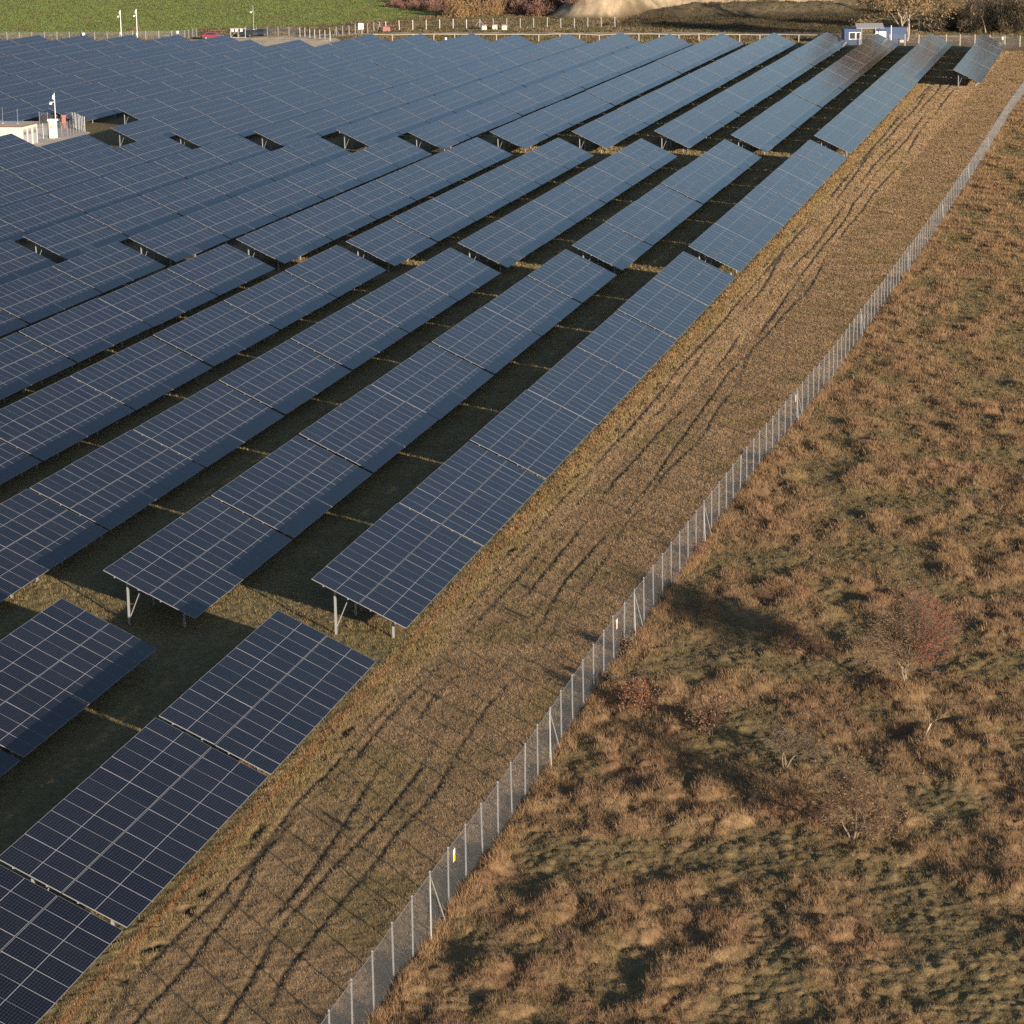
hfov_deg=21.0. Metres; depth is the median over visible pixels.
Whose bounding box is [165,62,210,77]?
solar table
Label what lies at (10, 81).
solar table
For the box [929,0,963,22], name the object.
bush
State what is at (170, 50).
solar table
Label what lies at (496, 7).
willow
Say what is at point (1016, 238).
meadow grass
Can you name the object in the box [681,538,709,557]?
thorn bush
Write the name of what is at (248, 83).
solar table
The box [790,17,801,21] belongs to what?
scrub bush
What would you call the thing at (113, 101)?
solar table
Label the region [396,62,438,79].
solar table
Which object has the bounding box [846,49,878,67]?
solar table
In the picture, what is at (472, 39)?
solar table
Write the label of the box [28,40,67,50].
solar table
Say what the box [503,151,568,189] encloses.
solar table
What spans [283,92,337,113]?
solar table
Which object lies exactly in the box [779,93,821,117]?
solar table
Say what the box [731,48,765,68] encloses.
solar table
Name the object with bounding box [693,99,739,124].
solar table
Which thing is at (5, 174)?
solar table
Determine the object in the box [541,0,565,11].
shrub
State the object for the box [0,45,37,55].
solar table
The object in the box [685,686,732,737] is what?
thorn bush
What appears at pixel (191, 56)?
solar table
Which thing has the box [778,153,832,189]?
solar table
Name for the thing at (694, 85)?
solar table
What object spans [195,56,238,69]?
solar table
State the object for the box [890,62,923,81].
solar table
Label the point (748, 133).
solar table
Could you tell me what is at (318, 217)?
solar table
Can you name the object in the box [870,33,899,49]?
solar table
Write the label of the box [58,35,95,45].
solar table
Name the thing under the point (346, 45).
solar table
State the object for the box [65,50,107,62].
solar table
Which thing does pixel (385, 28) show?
skip bin
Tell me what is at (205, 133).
solar table
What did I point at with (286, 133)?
solar table
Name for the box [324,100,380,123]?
solar table
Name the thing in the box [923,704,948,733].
dead sapling
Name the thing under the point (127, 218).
solar table
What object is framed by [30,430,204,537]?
solar table
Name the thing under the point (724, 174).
solar table
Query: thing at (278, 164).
solar table
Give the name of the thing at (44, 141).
concrete pad
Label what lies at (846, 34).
site cabin
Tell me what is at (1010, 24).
bush
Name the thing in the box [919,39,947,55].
solar table
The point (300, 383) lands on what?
solar table
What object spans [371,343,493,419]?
solar table
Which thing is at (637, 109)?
solar table
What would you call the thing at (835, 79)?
solar table
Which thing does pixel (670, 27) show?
rough grass
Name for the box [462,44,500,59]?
solar table
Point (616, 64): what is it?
solar table
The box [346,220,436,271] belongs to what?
solar table
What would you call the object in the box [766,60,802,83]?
solar table
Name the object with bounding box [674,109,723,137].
solar table
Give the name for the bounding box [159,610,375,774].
solar table
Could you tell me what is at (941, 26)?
bush
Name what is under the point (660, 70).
solar table
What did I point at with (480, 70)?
solar table
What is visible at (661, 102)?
solar table
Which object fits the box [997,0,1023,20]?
bush
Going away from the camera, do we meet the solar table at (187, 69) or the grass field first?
the solar table at (187, 69)
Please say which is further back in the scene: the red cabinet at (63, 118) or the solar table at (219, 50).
the solar table at (219, 50)
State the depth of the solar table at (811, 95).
384.06 m
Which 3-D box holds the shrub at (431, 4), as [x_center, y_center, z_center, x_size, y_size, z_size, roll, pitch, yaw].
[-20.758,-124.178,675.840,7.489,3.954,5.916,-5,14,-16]
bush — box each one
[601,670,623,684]
[609,628,643,653]
[614,677,665,717]
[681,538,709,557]
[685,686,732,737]
[761,721,830,766]
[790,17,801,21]
[809,748,913,849]
[925,16,952,32]
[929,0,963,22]
[941,12,970,31]
[957,15,985,32]
[958,0,983,20]
[967,0,1002,24]
[979,12,1003,31]
[983,0,1014,21]
[992,0,1023,32]
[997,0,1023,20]
[1013,0,1023,29]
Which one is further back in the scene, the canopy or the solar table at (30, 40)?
the solar table at (30, 40)
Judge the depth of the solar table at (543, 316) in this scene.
202.31 m
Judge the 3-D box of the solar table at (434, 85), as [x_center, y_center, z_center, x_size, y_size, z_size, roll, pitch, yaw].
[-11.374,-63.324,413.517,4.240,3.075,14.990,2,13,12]
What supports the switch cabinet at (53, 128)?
on the concrete pad
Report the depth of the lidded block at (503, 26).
588.79 m
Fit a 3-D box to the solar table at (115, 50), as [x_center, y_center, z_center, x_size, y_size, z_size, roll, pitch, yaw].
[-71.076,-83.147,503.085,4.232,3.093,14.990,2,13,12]
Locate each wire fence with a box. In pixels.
[0,29,196,40]
[245,26,329,39]
[321,84,1023,1023]
[329,17,614,37]
[850,34,1023,46]
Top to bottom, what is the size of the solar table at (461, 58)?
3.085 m
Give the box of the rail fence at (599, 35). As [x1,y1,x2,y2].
[373,34,838,41]
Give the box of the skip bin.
[382,26,389,31]
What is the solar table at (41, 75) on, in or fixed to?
on the ground at (717, 852)
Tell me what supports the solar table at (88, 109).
on the ground at (717, 852)
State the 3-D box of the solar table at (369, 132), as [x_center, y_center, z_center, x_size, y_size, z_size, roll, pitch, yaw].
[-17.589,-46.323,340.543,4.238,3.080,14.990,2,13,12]
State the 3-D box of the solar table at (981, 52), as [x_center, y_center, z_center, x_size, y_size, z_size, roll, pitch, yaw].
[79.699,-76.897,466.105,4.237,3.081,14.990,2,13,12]
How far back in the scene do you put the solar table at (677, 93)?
391.78 m
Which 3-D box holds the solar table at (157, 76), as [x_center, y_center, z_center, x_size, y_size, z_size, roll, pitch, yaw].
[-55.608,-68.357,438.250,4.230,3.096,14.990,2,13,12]
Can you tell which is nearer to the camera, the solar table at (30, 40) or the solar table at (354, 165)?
the solar table at (354, 165)
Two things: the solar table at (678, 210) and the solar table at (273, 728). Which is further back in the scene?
the solar table at (678, 210)
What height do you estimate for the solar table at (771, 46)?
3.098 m
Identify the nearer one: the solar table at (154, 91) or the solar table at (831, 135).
the solar table at (831, 135)
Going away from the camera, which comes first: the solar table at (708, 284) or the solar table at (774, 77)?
the solar table at (708, 284)
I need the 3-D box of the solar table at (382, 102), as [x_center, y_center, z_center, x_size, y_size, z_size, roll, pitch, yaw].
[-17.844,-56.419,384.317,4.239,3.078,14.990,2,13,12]
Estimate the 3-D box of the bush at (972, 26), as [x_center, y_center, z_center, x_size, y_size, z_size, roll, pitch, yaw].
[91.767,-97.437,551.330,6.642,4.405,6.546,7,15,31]
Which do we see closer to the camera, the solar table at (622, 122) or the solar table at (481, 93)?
the solar table at (622, 122)
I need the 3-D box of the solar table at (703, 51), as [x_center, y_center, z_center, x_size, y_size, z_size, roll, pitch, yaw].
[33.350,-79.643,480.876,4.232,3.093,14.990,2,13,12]
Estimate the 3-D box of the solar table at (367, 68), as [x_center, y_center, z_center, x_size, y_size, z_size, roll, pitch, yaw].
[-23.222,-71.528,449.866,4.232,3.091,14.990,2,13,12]
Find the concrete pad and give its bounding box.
[33,126,89,147]
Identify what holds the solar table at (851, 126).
on the ground at (717, 852)
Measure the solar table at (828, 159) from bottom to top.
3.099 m
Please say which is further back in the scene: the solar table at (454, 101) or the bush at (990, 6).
the bush at (990, 6)
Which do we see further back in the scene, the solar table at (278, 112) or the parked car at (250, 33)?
the parked car at (250, 33)
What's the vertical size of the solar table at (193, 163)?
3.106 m
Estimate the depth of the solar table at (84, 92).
408.74 m
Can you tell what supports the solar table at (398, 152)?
on the ground at (717, 852)
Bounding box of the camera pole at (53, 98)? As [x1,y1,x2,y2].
[49,94,55,118]
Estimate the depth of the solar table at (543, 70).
442.30 m
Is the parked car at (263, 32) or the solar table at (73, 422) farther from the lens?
the parked car at (263, 32)
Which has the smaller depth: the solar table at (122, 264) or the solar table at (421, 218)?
the solar table at (122, 264)
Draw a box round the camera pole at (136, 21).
[133,10,137,37]
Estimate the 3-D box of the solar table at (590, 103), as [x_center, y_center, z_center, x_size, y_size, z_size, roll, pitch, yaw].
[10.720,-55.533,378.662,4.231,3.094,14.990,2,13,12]
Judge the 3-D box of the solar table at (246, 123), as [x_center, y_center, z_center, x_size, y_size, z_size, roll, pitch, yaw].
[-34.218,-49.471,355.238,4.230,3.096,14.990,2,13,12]
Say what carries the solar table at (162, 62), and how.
on the ground at (717, 852)
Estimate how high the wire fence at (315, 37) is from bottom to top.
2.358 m
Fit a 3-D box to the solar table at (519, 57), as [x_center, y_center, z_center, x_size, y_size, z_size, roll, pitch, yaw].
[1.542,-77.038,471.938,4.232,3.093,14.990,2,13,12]
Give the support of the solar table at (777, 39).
on the ground at (717, 852)
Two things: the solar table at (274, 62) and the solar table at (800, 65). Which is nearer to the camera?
the solar table at (800, 65)
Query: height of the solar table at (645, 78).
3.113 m
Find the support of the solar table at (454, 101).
on the ground at (717, 852)
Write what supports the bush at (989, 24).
on the rough grass at (670, 27)
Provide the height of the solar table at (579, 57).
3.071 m
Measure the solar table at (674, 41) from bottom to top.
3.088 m
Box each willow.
[442,0,472,16]
[463,0,488,16]
[483,0,508,14]
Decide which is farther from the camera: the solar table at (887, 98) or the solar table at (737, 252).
the solar table at (887, 98)
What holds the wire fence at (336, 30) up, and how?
on the ground at (717, 852)
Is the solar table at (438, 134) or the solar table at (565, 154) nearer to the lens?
the solar table at (565, 154)
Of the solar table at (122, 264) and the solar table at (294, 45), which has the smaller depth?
the solar table at (122, 264)
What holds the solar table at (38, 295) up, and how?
on the ground at (717, 852)
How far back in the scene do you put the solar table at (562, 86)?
408.32 m
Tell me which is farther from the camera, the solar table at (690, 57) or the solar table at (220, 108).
the solar table at (690, 57)
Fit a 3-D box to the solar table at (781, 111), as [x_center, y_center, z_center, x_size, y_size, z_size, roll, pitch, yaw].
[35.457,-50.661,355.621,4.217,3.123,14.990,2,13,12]
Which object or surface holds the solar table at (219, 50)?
on the ground at (717, 852)
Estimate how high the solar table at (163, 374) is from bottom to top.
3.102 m
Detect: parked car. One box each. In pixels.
[202,32,221,38]
[236,30,257,36]
[256,29,271,35]
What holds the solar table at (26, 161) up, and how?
on the ground at (717, 852)
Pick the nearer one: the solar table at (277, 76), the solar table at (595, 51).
the solar table at (277, 76)
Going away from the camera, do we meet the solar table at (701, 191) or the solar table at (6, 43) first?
the solar table at (701, 191)
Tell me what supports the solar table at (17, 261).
on the ground at (717, 852)
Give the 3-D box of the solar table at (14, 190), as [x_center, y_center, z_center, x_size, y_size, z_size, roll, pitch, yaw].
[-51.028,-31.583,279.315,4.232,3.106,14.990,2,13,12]
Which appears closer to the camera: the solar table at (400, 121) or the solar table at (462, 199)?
the solar table at (462, 199)
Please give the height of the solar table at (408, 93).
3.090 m
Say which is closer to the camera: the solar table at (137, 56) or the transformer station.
the transformer station
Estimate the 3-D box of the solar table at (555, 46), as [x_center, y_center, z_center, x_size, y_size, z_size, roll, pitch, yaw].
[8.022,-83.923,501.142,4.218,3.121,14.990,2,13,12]
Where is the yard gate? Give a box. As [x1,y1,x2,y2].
[230,28,245,37]
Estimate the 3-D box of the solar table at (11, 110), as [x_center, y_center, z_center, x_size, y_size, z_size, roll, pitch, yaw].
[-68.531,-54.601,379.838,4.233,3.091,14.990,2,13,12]
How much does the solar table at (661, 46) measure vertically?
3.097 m
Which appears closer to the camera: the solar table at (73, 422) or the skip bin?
the solar table at (73, 422)
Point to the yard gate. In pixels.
(236, 31)
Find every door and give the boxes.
[23,129,26,140]
[28,128,31,143]
[33,127,36,143]
[892,32,896,42]
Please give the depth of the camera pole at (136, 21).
569.29 m
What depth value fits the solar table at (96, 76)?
440.04 m
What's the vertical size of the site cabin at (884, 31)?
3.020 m
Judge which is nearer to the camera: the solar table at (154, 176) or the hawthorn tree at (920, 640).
the hawthorn tree at (920, 640)
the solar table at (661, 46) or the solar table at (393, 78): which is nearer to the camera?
the solar table at (393, 78)
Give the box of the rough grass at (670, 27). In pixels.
[1,0,1023,55]
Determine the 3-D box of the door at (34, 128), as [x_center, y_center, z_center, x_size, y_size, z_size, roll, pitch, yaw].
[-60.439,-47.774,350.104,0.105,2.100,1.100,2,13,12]
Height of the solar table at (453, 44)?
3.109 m
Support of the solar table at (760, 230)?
on the ground at (717, 852)
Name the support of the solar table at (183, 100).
on the ground at (717, 852)
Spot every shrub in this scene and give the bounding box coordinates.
[383,0,404,6]
[400,0,425,8]
[410,0,430,2]
[413,0,441,10]
[429,0,456,12]
[493,0,517,10]
[503,0,532,14]
[522,0,548,16]
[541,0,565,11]
[561,0,577,3]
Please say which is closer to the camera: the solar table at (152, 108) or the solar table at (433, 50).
the solar table at (152, 108)
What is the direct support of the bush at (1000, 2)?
on the rough grass at (670, 27)
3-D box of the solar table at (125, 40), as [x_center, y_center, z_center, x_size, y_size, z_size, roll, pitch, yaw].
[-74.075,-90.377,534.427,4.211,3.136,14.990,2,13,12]
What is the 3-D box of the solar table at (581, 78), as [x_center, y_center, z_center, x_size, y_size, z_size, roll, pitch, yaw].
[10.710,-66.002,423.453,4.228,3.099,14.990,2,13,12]
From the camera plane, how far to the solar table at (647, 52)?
481.53 m
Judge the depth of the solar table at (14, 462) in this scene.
154.10 m
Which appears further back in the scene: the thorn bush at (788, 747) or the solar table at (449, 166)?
the solar table at (449, 166)
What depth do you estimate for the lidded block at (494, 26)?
589.31 m
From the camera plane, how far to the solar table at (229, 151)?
320.42 m
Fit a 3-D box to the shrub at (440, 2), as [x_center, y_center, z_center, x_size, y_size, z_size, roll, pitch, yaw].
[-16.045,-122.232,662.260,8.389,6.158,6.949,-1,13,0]
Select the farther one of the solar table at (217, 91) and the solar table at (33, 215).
the solar table at (217, 91)
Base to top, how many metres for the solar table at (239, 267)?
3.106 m
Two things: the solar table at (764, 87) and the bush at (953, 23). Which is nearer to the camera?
the solar table at (764, 87)
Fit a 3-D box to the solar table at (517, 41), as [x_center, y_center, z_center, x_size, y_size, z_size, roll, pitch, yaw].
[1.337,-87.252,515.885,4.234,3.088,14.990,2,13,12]
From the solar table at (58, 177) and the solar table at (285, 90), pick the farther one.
the solar table at (285, 90)
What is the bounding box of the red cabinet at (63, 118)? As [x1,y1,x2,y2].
[60,115,66,127]
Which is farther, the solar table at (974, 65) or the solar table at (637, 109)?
the solar table at (974, 65)
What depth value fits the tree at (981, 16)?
549.65 m
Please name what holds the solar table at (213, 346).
on the ground at (717, 852)
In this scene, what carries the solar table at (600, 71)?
on the ground at (717, 852)
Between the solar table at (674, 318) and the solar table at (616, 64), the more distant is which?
the solar table at (616, 64)
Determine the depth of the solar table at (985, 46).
480.19 m
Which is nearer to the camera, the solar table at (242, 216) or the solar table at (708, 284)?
the solar table at (708, 284)
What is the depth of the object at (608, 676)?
113.19 m
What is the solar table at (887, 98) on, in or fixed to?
on the ground at (717, 852)
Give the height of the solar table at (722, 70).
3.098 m
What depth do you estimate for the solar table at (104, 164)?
308.14 m
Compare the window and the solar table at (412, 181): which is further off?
the window
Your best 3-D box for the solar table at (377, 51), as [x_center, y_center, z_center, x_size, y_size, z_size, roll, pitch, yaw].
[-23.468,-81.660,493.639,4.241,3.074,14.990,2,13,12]
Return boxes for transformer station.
[0,121,38,143]
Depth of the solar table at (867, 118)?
352.27 m
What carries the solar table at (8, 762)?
on the ground at (717, 852)
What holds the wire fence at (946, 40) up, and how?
on the ground at (717, 852)
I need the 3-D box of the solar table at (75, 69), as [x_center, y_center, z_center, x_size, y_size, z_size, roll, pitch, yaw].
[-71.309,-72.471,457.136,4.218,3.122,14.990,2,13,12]
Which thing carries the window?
in the site cabin at (846, 34)
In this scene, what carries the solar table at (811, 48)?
on the ground at (717, 852)
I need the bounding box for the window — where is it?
[849,32,855,39]
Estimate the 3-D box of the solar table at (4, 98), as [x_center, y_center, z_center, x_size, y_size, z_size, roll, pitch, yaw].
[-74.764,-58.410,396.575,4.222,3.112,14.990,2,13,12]
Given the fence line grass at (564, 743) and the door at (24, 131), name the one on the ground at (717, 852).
the fence line grass at (564, 743)
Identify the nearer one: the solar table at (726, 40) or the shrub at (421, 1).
the solar table at (726, 40)
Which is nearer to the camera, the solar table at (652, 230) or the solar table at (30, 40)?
the solar table at (652, 230)
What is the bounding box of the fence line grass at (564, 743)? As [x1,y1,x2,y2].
[362,97,1023,1023]
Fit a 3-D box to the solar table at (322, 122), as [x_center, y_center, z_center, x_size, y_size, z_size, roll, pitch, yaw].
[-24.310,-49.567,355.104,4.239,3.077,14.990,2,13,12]
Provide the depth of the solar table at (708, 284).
214.70 m
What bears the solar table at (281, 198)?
on the ground at (717, 852)
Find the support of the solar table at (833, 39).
on the ground at (717, 852)
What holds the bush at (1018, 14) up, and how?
on the rough grass at (670, 27)
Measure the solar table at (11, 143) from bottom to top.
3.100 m
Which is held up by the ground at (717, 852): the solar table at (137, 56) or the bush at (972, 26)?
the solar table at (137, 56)
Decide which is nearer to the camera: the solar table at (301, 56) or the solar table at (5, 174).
the solar table at (5, 174)
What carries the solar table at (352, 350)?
on the ground at (717, 852)
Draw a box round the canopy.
[855,23,883,43]
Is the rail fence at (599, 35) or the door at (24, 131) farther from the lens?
the rail fence at (599, 35)
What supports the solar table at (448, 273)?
on the ground at (717, 852)
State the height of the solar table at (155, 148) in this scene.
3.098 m
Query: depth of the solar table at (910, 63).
439.75 m
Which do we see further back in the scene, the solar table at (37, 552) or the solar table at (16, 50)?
the solar table at (16, 50)
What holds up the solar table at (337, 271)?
on the ground at (717, 852)
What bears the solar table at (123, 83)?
on the ground at (717, 852)
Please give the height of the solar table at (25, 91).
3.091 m
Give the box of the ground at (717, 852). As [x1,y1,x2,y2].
[0,0,1023,1023]
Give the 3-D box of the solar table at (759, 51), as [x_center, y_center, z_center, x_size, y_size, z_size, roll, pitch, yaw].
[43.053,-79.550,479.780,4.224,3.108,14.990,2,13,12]
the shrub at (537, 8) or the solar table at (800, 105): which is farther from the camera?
the shrub at (537, 8)
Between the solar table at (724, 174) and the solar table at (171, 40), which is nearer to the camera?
the solar table at (724, 174)
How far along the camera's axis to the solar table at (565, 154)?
311.50 m
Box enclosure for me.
[37,112,84,138]
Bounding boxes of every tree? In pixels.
[832,0,974,40]
[841,579,985,682]
[970,0,986,31]
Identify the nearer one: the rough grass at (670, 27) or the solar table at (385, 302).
the solar table at (385, 302)
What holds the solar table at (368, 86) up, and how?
on the ground at (717, 852)
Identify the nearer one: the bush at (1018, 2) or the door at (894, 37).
the door at (894, 37)
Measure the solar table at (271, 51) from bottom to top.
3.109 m
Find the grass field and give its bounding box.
[0,0,440,34]
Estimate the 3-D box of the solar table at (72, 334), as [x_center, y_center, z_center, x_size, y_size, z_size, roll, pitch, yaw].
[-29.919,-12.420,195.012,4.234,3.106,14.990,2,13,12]
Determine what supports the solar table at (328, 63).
on the ground at (717, 852)
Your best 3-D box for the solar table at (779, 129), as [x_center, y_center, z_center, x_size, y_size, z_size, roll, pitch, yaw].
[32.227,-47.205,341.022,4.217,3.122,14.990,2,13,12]
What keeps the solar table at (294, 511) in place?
on the ground at (717, 852)
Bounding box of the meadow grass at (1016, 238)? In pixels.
[372,90,1023,1023]
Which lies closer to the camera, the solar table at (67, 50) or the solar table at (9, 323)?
the solar table at (9, 323)
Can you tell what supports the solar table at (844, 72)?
on the ground at (717, 852)
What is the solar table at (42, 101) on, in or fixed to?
on the ground at (717, 852)
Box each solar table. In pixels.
[0,40,20,54]
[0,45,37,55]
[0,56,24,72]
[0,62,44,80]
[0,71,9,77]
[0,75,31,89]
[0,83,53,102]
[0,92,14,102]
[0,99,46,120]
[0,133,36,156]
[0,147,66,174]
[0,167,22,180]
[0,176,53,208]
[0,194,87,240]
[0,220,27,243]
[0,240,56,285]
[0,267,101,328]
[0,309,28,335]
[0,333,76,402]
[0,377,134,468]
[0,440,40,484]
[0,489,107,601]
[0,598,156,757]
[0,717,267,927]
[0,750,20,776]
[0,865,122,1023]
[11,35,49,45]
[13,50,57,65]
[17,68,65,85]
[18,161,101,192]
[19,298,151,368]
[21,91,78,117]
[23,215,128,261]
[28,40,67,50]
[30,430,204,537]
[32,55,77,72]
[37,75,89,95]
[40,134,113,160]
[46,45,86,58]
[49,99,116,127]
[50,177,139,213]
[52,242,165,298]
[53,62,99,79]
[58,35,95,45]
[61,83,114,99]
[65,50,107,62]
[71,147,147,179]
[71,336,211,416]
[75,68,123,86]
[77,40,115,54]
[86,196,181,242]
[87,56,130,68]
[89,90,145,115]
[97,45,136,61]
[98,75,149,91]
[99,270,217,333]
[103,497,291,627]
[105,35,142,45]
[105,162,187,196]
[108,62,154,75]
[111,117,176,148]
[117,99,176,123]
[118,50,159,65]
[120,135,191,165]
[126,40,164,50]
[127,82,179,102]
[129,216,229,266]
[133,68,180,83]
[133,381,283,473]
[140,55,185,69]
[143,178,231,215]
[148,45,187,59]
[153,35,190,48]
[153,107,216,129]
[154,148,230,180]
[154,301,278,373]
[155,90,210,109]
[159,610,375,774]
[162,75,212,91]
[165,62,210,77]
[168,244,274,301]
[171,50,213,65]
[172,121,238,147]
[175,39,213,50]
[187,197,279,243]
[190,82,242,102]
[191,98,248,118]
[194,68,241,83]
[194,163,275,197]
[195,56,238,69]
[199,44,238,58]
[200,135,270,164]
[202,35,238,45]
[211,436,371,537]
[212,110,274,139]
[219,339,350,421]
[223,75,272,92]
[224,50,265,65]
[224,271,335,336]
[225,39,263,51]
[225,61,269,76]
[226,89,280,109]
[236,218,332,269]
[238,179,322,221]
[239,149,315,180]
[248,101,306,123]
[251,44,289,58]
[254,55,295,72]
[254,68,300,84]
[254,120,321,149]
[260,81,311,100]
[276,40,313,51]
[281,49,320,63]
[281,136,350,166]
[282,61,327,77]
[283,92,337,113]
[285,164,362,203]
[285,245,385,304]
[288,198,376,246]
[290,74,338,95]
[291,110,350,137]
[291,304,407,377]
[299,385,438,472]
[306,44,343,57]
[309,55,352,70]
[312,503,481,637]
[314,84,365,103]
[318,67,364,83]
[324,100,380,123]
[326,149,398,186]
[329,39,366,51]
[335,49,373,63]
[335,180,415,224]
[336,118,400,148]
[344,76,391,95]
[345,60,388,76]
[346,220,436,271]
[352,34,387,46]
[352,274,457,339]
[356,91,408,113]
[358,44,396,57]
[363,137,431,171]
[369,108,429,136]
[370,54,411,70]
[370,69,416,87]
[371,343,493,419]
[377,164,450,205]
[381,39,416,51]
[384,83,434,103]
[392,199,474,247]
[394,48,432,63]
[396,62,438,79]
[399,442,544,545]
[400,99,455,123]
[401,34,436,46]
[405,247,500,306]
[408,121,470,152]
[410,75,458,95]
[414,150,483,188]
[415,43,451,57]
[419,56,460,72]
[427,90,481,112]
[432,307,540,373]
[433,181,509,226]
[435,38,471,51]
[435,68,480,87]
[439,110,497,140]
[442,50,481,66]
[447,137,512,173]
[454,82,504,103]
[456,33,489,46]
[458,61,500,79]
[458,221,542,272]
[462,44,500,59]
[467,101,521,129]
[470,165,540,207]
[470,389,596,478]
[478,74,525,94]
[479,55,521,72]
[481,40,520,53]
[483,276,580,335]
[490,120,548,152]
[493,91,544,118]
[498,201,575,248]
[500,34,534,51]
[500,49,538,65]
[501,67,545,86]
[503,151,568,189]
[516,83,565,109]
[518,110,572,141]
[519,44,556,61]
[522,60,563,79]
[528,249,616,302]
[528,347,639,424]
[532,138,594,173]
[533,183,605,227]
[537,39,572,53]
[538,76,585,99]
[541,54,581,71]
[542,100,594,129]
[553,34,587,48]
[559,49,597,65]
[559,68,603,88]
[565,92,614,118]
[565,166,631,208]
[572,120,627,152]
[572,223,651,273]
[576,43,613,59]
[576,311,676,378]
[579,61,620,83]
[586,83,632,109]
[592,38,628,53]
[593,152,655,190]
[596,55,636,76]
[596,109,648,140]
[605,75,650,99]
[605,202,678,245]
[607,33,642,48]
[613,49,651,69]
[618,99,666,128]
[618,138,677,174]
[618,279,707,341]
[624,68,665,91]
[629,44,665,63]
[635,184,702,223]
[637,91,684,116]
[641,61,680,82]
[643,39,678,57]
[654,119,707,152]
[654,251,734,305]
[655,82,700,108]
[656,55,694,72]
[657,34,691,50]
[661,167,723,203]
[671,49,708,66]
[673,75,715,99]
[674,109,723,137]
[685,43,720,63]
[685,152,743,186]
[688,67,728,91]
[689,223,762,274]
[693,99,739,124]
[699,38,732,56]
[703,61,742,83]
[706,139,761,171]
[710,90,754,118]
[711,33,743,52]
[715,203,782,246]
[717,54,754,75]
[726,82,767,108]
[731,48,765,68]
[731,123,781,156]
[739,185,800,224]
[741,74,780,97]
[743,43,776,63]
[748,112,796,139]
[754,38,786,56]
[754,67,791,89]
[760,168,817,205]
[764,33,796,51]
[764,102,809,130]
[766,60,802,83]
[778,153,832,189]
[779,54,813,72]
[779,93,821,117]
[789,48,823,65]
[792,84,832,106]
[795,140,846,171]
[800,42,831,63]
[805,77,843,98]
[810,37,840,54]
[814,124,861,155]
[816,69,852,89]
[819,32,848,51]
[826,62,861,81]
[828,113,873,140]
[836,56,869,74]
[840,103,883,128]
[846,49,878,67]
[852,94,892,117]
[855,44,885,60]
[862,38,892,54]
[862,85,901,107]
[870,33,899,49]
[872,77,908,98]
[881,69,916,92]
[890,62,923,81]
[898,56,930,74]
[905,50,935,67]
[912,44,941,61]
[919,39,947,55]
[924,34,951,49]
[953,63,985,86]
[959,57,989,75]
[965,50,994,68]
[970,45,998,61]
[974,39,1001,55]
[979,34,1005,49]
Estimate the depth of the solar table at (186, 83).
422.45 m
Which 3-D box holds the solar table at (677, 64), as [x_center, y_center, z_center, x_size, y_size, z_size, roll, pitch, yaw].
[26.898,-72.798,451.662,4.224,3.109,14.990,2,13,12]
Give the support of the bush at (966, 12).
on the rough grass at (670, 27)
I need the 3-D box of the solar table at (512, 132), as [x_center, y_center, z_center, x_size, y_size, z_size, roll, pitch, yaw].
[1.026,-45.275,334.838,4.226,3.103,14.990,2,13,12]
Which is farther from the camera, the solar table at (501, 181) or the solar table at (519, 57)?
the solar table at (519, 57)
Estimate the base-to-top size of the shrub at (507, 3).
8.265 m
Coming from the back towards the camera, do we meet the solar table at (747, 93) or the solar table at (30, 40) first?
the solar table at (30, 40)
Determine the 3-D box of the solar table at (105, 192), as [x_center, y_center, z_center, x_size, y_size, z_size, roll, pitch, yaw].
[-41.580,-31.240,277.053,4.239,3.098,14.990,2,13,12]
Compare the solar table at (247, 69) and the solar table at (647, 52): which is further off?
the solar table at (647, 52)
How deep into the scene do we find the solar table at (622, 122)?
347.93 m
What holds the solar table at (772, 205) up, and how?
on the ground at (717, 852)
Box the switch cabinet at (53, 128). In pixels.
[47,119,57,137]
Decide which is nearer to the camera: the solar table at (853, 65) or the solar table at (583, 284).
the solar table at (583, 284)
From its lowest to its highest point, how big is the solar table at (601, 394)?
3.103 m
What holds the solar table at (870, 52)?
on the ground at (717, 852)
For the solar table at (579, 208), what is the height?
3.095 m
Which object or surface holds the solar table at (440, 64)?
on the ground at (717, 852)
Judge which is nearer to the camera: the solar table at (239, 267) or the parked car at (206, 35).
the solar table at (239, 267)
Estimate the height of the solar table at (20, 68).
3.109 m
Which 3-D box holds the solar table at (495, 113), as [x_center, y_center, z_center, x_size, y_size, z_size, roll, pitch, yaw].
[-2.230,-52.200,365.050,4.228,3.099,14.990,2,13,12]
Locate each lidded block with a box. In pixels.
[480,24,487,29]
[491,24,497,29]
[500,24,506,29]
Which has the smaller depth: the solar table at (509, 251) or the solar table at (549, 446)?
the solar table at (549, 446)
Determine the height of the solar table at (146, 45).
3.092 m
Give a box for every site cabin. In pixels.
[841,27,860,44]
[874,26,906,43]
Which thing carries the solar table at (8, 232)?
on the ground at (717, 852)
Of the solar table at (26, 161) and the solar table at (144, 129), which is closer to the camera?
the solar table at (26, 161)
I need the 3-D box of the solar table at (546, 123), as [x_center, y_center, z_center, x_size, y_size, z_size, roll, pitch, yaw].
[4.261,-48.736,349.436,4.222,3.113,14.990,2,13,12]
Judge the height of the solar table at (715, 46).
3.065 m
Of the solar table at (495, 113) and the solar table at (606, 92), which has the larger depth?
the solar table at (606, 92)
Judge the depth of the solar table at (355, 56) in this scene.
478.67 m
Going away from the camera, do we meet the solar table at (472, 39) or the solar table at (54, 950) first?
the solar table at (54, 950)
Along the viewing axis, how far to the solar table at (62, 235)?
245.04 m
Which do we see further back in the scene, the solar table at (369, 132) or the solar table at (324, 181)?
the solar table at (369, 132)

